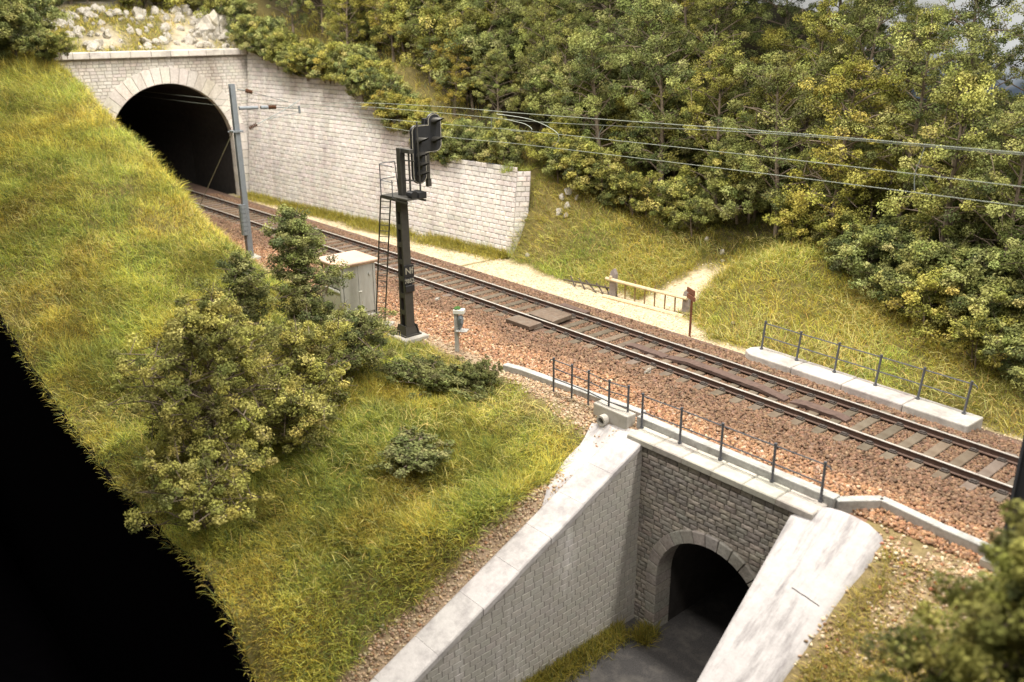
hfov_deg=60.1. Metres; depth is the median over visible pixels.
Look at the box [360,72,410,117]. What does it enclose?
woodland shrub
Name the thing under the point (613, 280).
wooden gate
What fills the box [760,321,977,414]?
parapet railing
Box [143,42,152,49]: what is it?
limestone rock
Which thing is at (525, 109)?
woodland shrub
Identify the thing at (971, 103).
leafy tree
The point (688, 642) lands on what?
road
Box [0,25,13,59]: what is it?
woodland shrub
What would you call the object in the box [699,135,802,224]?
woodland shrub
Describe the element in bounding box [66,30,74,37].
limestone rock
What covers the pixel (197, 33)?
limestone rock
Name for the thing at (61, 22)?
limestone rock
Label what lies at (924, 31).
leafy tree
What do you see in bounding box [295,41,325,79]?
woodland shrub
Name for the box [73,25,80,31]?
limestone rock
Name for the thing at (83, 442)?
fringe grass
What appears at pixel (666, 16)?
leafy tree
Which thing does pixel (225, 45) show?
limestone rock
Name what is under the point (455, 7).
leafy tree
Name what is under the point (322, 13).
leafy tree
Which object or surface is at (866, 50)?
leafy tree
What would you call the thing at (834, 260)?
woodland shrub
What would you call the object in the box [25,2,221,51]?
hilltop ground
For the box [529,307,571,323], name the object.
crossing board
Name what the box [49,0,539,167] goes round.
hilltop grass
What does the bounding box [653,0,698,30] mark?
leafy tree
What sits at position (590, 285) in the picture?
broken fence
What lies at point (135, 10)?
limestone rock
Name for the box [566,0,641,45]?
leafy tree
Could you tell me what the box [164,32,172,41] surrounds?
limestone rock
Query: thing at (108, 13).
limestone rock
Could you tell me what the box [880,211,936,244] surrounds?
woodland shrub
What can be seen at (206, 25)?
limestone rock
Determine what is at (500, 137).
woodland shrub
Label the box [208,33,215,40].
limestone rock
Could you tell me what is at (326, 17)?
leafy tree
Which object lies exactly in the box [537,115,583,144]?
woodland shrub
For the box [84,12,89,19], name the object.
limestone rock
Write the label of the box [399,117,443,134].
woodland shrub
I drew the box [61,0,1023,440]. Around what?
ground
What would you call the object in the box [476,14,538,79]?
woodland shrub
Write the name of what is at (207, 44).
limestone rock
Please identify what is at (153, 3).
woodland shrub
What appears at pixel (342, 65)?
woodland shrub
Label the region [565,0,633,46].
leafy tree
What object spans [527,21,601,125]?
leafy tree
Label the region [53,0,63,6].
woodland shrub
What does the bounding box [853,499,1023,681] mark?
foreground tree
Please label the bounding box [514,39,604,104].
woodland shrub
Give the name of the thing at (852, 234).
woodland shrub
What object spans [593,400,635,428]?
drain headwall
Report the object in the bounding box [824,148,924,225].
woodland shrub
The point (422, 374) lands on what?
bush
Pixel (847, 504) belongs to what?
cable trough
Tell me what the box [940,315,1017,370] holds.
woodland shrub
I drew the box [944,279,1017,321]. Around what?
woodland shrub
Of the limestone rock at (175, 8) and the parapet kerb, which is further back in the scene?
the limestone rock at (175, 8)
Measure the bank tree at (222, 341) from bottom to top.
5.150 m
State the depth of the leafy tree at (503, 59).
41.17 m
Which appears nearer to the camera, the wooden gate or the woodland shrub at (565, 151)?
the wooden gate
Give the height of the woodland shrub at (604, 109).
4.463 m
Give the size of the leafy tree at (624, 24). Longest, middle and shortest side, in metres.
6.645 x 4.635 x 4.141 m
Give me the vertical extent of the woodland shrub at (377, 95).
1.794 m
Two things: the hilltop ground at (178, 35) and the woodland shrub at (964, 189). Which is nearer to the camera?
the woodland shrub at (964, 189)
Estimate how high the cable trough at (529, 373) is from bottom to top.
0.300 m
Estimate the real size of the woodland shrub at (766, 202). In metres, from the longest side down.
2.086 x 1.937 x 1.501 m
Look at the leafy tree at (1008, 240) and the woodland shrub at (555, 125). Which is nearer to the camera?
the leafy tree at (1008, 240)
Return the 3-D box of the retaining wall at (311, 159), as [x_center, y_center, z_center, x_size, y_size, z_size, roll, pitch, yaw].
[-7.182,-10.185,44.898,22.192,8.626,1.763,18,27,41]
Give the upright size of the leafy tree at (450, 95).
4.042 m
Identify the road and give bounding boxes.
[544,574,749,681]
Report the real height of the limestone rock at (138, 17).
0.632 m
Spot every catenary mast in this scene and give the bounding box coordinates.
[228,84,300,260]
[979,435,1023,571]
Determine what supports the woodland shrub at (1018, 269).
on the ground at (411, 74)
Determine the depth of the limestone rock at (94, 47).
47.06 m
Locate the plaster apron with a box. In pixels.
[542,423,635,506]
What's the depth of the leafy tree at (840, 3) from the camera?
42.67 m
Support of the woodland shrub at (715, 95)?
on the ground at (411, 74)
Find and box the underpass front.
[627,427,827,628]
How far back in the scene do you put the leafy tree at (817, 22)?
32.55 m
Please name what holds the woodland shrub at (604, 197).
on the ground at (411, 74)
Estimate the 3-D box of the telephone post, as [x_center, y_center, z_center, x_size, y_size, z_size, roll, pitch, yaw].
[-1.590,-0.311,27.602,0.450,1.540,0.330,4,20,11]
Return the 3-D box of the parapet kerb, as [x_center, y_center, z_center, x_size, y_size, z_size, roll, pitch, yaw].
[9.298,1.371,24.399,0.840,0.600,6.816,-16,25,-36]
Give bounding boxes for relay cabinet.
[318,250,378,315]
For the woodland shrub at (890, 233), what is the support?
on the ground at (411, 74)
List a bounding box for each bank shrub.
[119,426,279,533]
[135,353,223,458]
[192,293,283,399]
[199,246,276,372]
[221,372,340,453]
[244,309,360,415]
[313,302,404,375]
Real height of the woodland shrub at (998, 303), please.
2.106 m
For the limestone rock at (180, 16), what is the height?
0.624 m
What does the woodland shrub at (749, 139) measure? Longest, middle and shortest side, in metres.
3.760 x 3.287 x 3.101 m
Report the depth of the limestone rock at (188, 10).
53.92 m
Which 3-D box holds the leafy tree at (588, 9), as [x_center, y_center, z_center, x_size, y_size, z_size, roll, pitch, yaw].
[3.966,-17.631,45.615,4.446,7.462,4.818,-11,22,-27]
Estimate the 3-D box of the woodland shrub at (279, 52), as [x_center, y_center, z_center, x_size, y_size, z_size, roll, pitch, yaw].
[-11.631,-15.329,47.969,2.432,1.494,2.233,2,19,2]
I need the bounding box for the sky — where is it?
[273,0,1023,167]
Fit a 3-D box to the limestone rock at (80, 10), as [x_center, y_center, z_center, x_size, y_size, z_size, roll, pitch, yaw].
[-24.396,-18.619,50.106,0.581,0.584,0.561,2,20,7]
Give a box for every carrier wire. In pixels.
[144,91,1023,154]
[309,103,1023,152]
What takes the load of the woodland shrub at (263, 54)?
on the ground at (411, 74)
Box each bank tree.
[93,276,317,490]
[260,201,365,360]
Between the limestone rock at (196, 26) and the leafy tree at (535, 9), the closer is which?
the leafy tree at (535, 9)
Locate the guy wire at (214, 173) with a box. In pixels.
[197,133,232,217]
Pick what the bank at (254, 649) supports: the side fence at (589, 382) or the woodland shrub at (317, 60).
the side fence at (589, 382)
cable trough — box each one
[503,363,645,416]
[835,495,996,555]
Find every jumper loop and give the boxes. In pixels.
[499,114,558,146]
[505,119,531,131]
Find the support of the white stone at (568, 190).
on the ground at (411, 74)
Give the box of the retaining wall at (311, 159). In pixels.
[247,52,530,253]
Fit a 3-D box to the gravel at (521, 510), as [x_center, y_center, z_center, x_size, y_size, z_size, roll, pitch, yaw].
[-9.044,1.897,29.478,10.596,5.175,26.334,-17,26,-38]
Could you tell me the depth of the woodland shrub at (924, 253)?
25.47 m
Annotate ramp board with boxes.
[625,343,668,358]
[665,355,789,402]
[789,399,851,422]
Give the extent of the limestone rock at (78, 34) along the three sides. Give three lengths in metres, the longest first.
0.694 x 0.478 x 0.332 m
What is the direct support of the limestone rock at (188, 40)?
on the hilltop ground at (178, 35)
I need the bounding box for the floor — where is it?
[0,318,256,681]
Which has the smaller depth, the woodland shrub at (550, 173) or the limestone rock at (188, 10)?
the woodland shrub at (550, 173)
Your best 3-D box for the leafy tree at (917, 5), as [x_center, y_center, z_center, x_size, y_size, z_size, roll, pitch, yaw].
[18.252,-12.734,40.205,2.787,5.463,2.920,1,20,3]
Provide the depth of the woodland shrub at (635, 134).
37.56 m
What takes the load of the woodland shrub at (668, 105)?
on the ground at (411, 74)
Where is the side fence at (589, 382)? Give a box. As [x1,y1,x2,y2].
[549,357,629,411]
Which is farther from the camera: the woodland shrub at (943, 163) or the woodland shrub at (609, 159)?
the woodland shrub at (609, 159)
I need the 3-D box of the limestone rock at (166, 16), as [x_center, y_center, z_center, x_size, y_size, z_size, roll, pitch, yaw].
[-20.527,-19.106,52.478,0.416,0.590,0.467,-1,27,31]
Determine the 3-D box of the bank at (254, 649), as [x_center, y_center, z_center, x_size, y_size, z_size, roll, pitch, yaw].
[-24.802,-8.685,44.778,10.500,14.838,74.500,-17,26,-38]
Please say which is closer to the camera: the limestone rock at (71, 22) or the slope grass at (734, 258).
the slope grass at (734, 258)
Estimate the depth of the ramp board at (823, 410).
22.73 m
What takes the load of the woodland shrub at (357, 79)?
on the ground at (411, 74)
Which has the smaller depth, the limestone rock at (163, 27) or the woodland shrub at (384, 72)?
the woodland shrub at (384, 72)
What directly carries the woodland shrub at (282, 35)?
on the ground at (411, 74)
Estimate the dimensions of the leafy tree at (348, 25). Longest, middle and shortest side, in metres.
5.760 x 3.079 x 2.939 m
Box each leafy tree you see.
[266,0,310,33]
[301,0,327,33]
[304,0,364,42]
[323,0,374,45]
[350,0,394,47]
[358,0,413,64]
[368,2,411,51]
[396,0,456,82]
[425,0,479,41]
[430,34,479,115]
[445,0,530,100]
[471,47,531,124]
[477,0,563,72]
[499,0,581,131]
[522,0,558,31]
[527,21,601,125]
[530,0,593,60]
[548,22,649,151]
[558,0,615,31]
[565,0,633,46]
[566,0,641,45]
[585,0,680,142]
[603,0,717,195]
[639,0,723,78]
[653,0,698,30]
[666,43,779,222]
[669,0,766,166]
[691,0,759,63]
[705,50,857,238]
[708,0,774,42]
[710,57,791,142]
[730,0,835,107]
[746,23,815,127]
[753,0,870,194]
[777,52,912,238]
[795,41,847,124]
[799,0,895,64]
[804,0,926,162]
[818,0,904,133]
[826,10,889,122]
[832,5,997,217]
[870,8,939,157]
[875,58,1023,249]
[888,0,943,109]
[910,0,1023,205]
[931,95,1023,279]
[939,58,991,129]
[977,1,1023,153]
[988,185,1023,293]
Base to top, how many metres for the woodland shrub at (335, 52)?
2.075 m
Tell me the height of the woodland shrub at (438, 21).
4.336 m
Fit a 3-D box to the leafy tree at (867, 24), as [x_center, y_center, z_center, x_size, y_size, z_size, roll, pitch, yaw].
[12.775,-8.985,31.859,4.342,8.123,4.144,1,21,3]
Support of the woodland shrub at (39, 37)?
on the bank at (254, 649)
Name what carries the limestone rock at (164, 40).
on the hilltop ground at (178, 35)
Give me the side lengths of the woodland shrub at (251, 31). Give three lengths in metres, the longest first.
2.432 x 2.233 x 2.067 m
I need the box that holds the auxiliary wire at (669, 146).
[136,95,1023,186]
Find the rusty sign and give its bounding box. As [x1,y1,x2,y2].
[687,287,695,336]
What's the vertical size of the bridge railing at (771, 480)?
0.950 m
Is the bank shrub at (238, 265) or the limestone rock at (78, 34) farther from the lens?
the limestone rock at (78, 34)
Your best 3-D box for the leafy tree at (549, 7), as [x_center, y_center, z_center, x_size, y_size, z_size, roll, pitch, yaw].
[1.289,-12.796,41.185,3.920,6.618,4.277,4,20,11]
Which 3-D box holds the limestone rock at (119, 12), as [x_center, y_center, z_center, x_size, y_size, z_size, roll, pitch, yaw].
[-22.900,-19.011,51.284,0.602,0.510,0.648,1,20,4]
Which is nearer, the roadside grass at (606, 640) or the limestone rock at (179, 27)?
the roadside grass at (606, 640)
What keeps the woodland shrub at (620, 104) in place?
on the ground at (411, 74)
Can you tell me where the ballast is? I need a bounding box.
[190,193,1021,563]
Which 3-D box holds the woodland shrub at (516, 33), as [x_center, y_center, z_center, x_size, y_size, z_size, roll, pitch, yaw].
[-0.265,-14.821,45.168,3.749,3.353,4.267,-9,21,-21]
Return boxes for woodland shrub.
[0,0,50,59]
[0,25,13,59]
[1,0,74,46]
[18,27,69,66]
[40,30,78,59]
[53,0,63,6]
[115,0,160,8]
[142,0,172,6]
[144,0,199,7]
[186,0,231,18]
[215,0,257,31]
[224,21,240,38]
[227,13,260,53]
[238,26,271,59]
[242,17,274,48]
[250,15,287,54]
[260,29,298,69]
[261,41,278,55]
[263,27,302,60]
[273,45,296,73]
[275,44,288,65]
[275,46,303,75]
[283,37,319,68]
[287,49,314,81]
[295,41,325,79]
[305,53,336,82]
[310,49,336,83]
[313,60,330,80]
[314,40,347,83]
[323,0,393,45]
[326,42,354,84]
[329,52,367,96]
[333,43,378,80]
[334,53,390,101]
[345,49,381,74]
[349,66,399,106]
[357,64,408,106]
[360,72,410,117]
[362,86,398,117]
[371,0,434,62]
[373,89,420,124]
[373,93,431,132]
[388,96,433,132]
[392,105,442,144]
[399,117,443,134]
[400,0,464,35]
[400,2,505,91]
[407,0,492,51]
[422,23,527,110]
[429,148,451,162]
[431,136,477,166]
[433,120,456,159]
[441,117,490,162]
[455,125,492,160]
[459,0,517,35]
[474,126,525,168]
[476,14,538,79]
[478,116,526,169]
[480,17,531,84]
[499,44,535,105]
[505,28,558,79]
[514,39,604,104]
[520,54,604,125]
[522,48,575,114]
[523,126,578,170]
[535,135,575,173]
[536,142,572,177]
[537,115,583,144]
[540,141,590,183]
[547,35,611,86]
[552,141,609,194]
[563,134,600,172]
[567,146,625,195]
[571,43,652,134]
[590,176,628,210]
[595,40,691,122]
[601,80,669,150]
[608,170,668,217]
[616,105,701,174]
[625,16,703,77]
[629,78,729,176]
[649,172,717,226]
[664,57,704,88]
[666,74,754,145]
[668,188,724,236]
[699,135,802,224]
[730,116,808,186]
[742,141,804,188]
[750,183,791,217]
[762,189,841,247]
[791,133,901,214]
[805,185,867,221]
[810,208,874,253]
[822,229,893,284]
[823,223,904,267]
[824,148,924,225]
[837,220,917,292]
[862,267,925,311]
[877,237,998,313]
[879,262,969,341]
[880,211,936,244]
[881,241,938,302]
[896,126,964,189]
[928,152,1023,248]
[930,238,1023,319]
[933,271,1023,353]
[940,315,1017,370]
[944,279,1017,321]
[945,155,1015,219]
[980,321,1023,393]
[1010,374,1023,398]
[1011,258,1023,293]
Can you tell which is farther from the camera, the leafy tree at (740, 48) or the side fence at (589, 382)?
the leafy tree at (740, 48)
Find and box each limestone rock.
[56,18,67,27]
[65,15,74,25]
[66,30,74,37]
[69,12,79,19]
[71,31,82,37]
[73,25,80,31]
[76,7,84,15]
[82,40,97,49]
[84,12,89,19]
[87,42,99,51]
[90,4,102,12]
[90,13,97,19]
[98,19,105,25]
[102,29,111,38]
[105,11,112,17]
[112,8,122,15]
[131,8,141,16]
[135,13,144,20]
[136,29,141,35]
[140,37,151,44]
[141,9,146,16]
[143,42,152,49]
[151,6,159,15]
[152,38,160,44]
[158,36,168,44]
[160,25,167,31]
[163,13,170,20]
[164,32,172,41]
[169,5,181,14]
[175,14,184,22]
[176,25,184,30]
[179,4,188,12]
[183,36,193,44]
[186,8,191,15]
[192,6,212,23]
[193,30,202,37]
[194,24,199,31]
[195,41,202,47]
[199,14,215,34]
[203,41,211,47]
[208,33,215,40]
[209,10,220,38]
[219,14,233,32]
[219,33,228,40]
[222,43,229,47]
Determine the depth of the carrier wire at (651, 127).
24.20 m
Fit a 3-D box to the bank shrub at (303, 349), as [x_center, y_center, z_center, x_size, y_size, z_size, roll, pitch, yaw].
[-5.654,0.680,23.540,3.176,3.331,3.382,-5,20,-14]
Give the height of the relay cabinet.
2.179 m
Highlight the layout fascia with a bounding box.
[0,314,254,681]
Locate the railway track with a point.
(953, 465)
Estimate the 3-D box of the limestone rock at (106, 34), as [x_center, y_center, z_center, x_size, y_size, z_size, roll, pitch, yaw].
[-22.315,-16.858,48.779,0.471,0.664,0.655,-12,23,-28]
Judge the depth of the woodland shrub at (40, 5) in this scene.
45.45 m
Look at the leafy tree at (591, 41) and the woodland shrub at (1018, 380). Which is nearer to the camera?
the woodland shrub at (1018, 380)
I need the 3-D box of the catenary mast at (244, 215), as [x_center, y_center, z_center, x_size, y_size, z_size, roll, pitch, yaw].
[-10.527,-7.362,38.403,3.327,7.420,0.700,-17,26,-38]
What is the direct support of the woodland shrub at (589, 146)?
on the ground at (411, 74)
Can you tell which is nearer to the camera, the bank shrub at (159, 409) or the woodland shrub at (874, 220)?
the bank shrub at (159, 409)
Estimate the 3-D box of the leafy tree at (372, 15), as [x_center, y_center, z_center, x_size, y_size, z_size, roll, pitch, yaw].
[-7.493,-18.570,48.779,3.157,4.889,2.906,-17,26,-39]
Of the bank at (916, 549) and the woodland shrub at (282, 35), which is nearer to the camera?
the bank at (916, 549)
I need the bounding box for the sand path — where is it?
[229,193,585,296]
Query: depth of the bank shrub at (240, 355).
24.60 m
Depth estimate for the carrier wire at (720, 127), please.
22.69 m
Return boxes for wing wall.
[370,430,642,681]
[697,507,883,681]
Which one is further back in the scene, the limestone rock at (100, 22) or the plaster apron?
the limestone rock at (100, 22)
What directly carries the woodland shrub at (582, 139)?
on the ground at (411, 74)
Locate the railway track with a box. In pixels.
[179,187,1018,502]
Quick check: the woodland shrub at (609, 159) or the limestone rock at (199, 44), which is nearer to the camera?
the woodland shrub at (609, 159)
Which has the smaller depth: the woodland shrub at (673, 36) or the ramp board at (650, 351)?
the ramp board at (650, 351)
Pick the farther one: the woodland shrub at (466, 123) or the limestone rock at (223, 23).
the limestone rock at (223, 23)
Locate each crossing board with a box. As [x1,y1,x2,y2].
[506,315,540,330]
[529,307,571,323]
[559,303,589,314]
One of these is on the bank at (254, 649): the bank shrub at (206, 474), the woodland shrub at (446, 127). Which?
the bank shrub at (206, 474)
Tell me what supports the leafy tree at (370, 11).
on the ground at (411, 74)
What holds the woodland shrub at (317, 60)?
on the ground at (411, 74)
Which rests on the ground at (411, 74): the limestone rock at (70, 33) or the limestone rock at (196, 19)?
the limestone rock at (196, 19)
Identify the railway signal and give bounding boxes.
[375,113,443,344]
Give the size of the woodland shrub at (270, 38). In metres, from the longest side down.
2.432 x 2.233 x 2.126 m
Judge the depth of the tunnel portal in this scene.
52.00 m
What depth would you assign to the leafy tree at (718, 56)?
33.88 m
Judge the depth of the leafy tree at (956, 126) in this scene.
36.74 m
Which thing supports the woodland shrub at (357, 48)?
on the ground at (411, 74)
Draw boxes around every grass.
[0,306,272,681]
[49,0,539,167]
[234,189,512,261]
[499,123,1023,438]
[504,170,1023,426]
[515,615,664,681]
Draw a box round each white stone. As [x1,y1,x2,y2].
[556,208,562,215]
[559,193,563,200]
[564,187,571,195]
[564,201,570,208]
[644,368,650,373]
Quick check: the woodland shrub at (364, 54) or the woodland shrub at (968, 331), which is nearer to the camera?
the woodland shrub at (968, 331)
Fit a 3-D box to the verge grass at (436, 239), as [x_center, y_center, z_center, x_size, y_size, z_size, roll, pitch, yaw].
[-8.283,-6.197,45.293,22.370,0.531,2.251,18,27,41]
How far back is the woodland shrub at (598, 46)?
41.77 m
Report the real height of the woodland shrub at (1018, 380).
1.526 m
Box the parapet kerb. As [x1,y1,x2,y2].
[745,347,982,432]
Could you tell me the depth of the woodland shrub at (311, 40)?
46.71 m
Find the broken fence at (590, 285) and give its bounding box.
[563,275,608,294]
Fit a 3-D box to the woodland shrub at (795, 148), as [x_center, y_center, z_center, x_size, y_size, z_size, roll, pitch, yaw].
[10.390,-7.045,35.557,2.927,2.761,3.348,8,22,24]
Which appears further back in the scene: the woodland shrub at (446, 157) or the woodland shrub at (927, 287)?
the woodland shrub at (446, 157)
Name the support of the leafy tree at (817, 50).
on the ground at (411, 74)
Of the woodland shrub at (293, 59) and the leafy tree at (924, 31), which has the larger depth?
the woodland shrub at (293, 59)
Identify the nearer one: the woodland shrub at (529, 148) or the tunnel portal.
the woodland shrub at (529, 148)
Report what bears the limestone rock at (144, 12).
on the hilltop ground at (178, 35)
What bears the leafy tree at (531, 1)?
on the ground at (411, 74)
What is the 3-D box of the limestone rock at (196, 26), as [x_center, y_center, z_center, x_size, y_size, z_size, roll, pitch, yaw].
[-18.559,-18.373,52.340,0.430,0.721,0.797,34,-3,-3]
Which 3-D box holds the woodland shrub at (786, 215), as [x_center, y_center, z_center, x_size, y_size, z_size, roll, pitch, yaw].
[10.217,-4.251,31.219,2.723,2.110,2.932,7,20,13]
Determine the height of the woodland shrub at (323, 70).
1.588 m
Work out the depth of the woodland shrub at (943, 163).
30.76 m
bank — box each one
[0,49,633,681]
[783,520,990,681]
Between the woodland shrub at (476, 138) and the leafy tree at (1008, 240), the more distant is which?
the woodland shrub at (476, 138)
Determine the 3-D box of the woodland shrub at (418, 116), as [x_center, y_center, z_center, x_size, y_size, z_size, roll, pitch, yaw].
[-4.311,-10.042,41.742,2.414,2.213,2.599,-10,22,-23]
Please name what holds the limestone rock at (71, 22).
on the hilltop ground at (178, 35)
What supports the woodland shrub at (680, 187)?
on the ground at (411, 74)
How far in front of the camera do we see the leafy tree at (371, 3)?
45.62 m
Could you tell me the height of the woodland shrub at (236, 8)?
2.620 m
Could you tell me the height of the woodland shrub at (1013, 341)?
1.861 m
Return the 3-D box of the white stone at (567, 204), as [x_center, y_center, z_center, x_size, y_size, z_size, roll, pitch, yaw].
[2.340,-5.691,37.252,0.210,0.359,0.243,-5,40,-49]
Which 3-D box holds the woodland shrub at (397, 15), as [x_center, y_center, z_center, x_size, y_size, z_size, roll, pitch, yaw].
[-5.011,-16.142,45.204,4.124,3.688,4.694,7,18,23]
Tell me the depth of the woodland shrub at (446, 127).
40.72 m
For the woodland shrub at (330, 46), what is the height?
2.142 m
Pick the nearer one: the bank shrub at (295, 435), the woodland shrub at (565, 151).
the bank shrub at (295, 435)
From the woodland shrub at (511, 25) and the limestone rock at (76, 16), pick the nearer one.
the woodland shrub at (511, 25)
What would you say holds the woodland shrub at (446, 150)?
on the ground at (411, 74)
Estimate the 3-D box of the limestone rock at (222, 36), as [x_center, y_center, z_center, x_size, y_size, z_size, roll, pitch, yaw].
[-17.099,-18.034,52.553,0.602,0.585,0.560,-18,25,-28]
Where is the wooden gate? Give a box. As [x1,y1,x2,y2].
[602,268,690,316]
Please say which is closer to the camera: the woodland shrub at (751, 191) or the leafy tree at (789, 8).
the woodland shrub at (751, 191)
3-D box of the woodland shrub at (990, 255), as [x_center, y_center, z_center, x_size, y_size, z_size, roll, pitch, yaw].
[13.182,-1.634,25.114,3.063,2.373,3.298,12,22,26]
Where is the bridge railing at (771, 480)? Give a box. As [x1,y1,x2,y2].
[639,393,831,502]
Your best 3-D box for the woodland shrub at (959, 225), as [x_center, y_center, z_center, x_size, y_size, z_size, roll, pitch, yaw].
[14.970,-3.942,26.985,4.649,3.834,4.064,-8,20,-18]
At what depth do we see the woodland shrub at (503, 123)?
38.64 m
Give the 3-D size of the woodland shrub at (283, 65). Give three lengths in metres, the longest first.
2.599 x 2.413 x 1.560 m
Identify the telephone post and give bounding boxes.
[453,306,468,351]
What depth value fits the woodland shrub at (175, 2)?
53.30 m
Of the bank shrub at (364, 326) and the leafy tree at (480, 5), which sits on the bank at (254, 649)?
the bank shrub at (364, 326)
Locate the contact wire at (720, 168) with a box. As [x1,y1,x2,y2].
[307,114,1023,206]
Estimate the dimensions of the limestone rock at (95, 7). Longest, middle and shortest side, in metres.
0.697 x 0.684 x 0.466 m
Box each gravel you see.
[255,262,637,681]
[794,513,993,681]
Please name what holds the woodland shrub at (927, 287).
on the ground at (411, 74)
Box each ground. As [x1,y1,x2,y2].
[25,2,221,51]
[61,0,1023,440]
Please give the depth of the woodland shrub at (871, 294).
26.66 m
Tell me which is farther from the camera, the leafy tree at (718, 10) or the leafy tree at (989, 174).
the leafy tree at (718, 10)
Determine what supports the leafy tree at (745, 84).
on the ground at (411, 74)
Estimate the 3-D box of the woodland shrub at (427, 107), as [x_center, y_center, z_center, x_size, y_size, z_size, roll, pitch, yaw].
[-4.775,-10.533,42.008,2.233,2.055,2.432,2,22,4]
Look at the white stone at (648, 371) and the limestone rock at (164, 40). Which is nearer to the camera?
the white stone at (648, 371)
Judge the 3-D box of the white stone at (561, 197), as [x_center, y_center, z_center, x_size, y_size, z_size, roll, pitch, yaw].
[2.090,-6.079,37.460,0.215,0.336,0.248,-3,27,-18]
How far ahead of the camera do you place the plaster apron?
22.67 m
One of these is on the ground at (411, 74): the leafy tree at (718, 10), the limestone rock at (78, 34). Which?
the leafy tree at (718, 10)
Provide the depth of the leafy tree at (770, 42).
38.12 m
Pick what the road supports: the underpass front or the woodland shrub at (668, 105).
the underpass front
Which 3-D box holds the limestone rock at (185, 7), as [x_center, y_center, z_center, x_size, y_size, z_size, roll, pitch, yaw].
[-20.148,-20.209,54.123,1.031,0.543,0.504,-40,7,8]
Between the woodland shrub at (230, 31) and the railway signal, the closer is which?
the railway signal
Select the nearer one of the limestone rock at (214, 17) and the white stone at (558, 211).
the white stone at (558, 211)
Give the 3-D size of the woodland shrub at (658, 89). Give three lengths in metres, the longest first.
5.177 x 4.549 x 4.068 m
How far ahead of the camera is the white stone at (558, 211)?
37.21 m
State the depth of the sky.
43.82 m
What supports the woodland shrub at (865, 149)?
on the ground at (411, 74)
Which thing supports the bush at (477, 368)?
on the bank at (254, 649)
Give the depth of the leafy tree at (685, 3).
39.31 m
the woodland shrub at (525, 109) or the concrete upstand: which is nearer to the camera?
the concrete upstand
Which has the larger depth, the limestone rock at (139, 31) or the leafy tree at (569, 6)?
the limestone rock at (139, 31)
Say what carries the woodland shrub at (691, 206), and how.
on the ground at (411, 74)
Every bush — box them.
[367,424,455,477]
[374,351,496,401]
[456,354,504,395]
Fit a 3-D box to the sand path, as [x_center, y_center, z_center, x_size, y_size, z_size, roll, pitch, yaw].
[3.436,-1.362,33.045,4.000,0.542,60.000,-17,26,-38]
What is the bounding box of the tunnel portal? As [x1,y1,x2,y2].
[52,48,249,195]
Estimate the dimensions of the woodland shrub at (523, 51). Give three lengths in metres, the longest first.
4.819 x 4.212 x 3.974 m
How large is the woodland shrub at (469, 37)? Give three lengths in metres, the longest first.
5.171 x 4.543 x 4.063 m
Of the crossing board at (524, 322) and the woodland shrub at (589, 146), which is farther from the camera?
the woodland shrub at (589, 146)
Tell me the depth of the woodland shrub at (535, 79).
39.79 m
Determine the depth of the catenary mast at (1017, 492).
16.17 m
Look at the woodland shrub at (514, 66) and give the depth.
43.35 m
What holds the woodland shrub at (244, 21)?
on the ground at (411, 74)
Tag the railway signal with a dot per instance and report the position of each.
(426, 137)
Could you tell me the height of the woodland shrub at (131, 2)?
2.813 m
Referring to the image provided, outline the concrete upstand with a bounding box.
[637,414,839,508]
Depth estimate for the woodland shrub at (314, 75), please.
45.23 m
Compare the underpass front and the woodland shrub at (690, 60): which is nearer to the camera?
the underpass front
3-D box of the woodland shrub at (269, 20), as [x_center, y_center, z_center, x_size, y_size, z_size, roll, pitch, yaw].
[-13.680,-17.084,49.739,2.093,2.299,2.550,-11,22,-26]
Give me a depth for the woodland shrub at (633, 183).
36.07 m
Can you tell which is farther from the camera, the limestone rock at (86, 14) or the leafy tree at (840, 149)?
the limestone rock at (86, 14)
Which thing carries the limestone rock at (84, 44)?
on the hilltop ground at (178, 35)
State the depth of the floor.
35.73 m
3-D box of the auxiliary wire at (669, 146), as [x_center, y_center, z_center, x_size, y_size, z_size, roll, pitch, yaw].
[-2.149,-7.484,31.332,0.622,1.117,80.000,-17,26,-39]
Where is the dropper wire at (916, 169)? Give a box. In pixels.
[914,147,924,191]

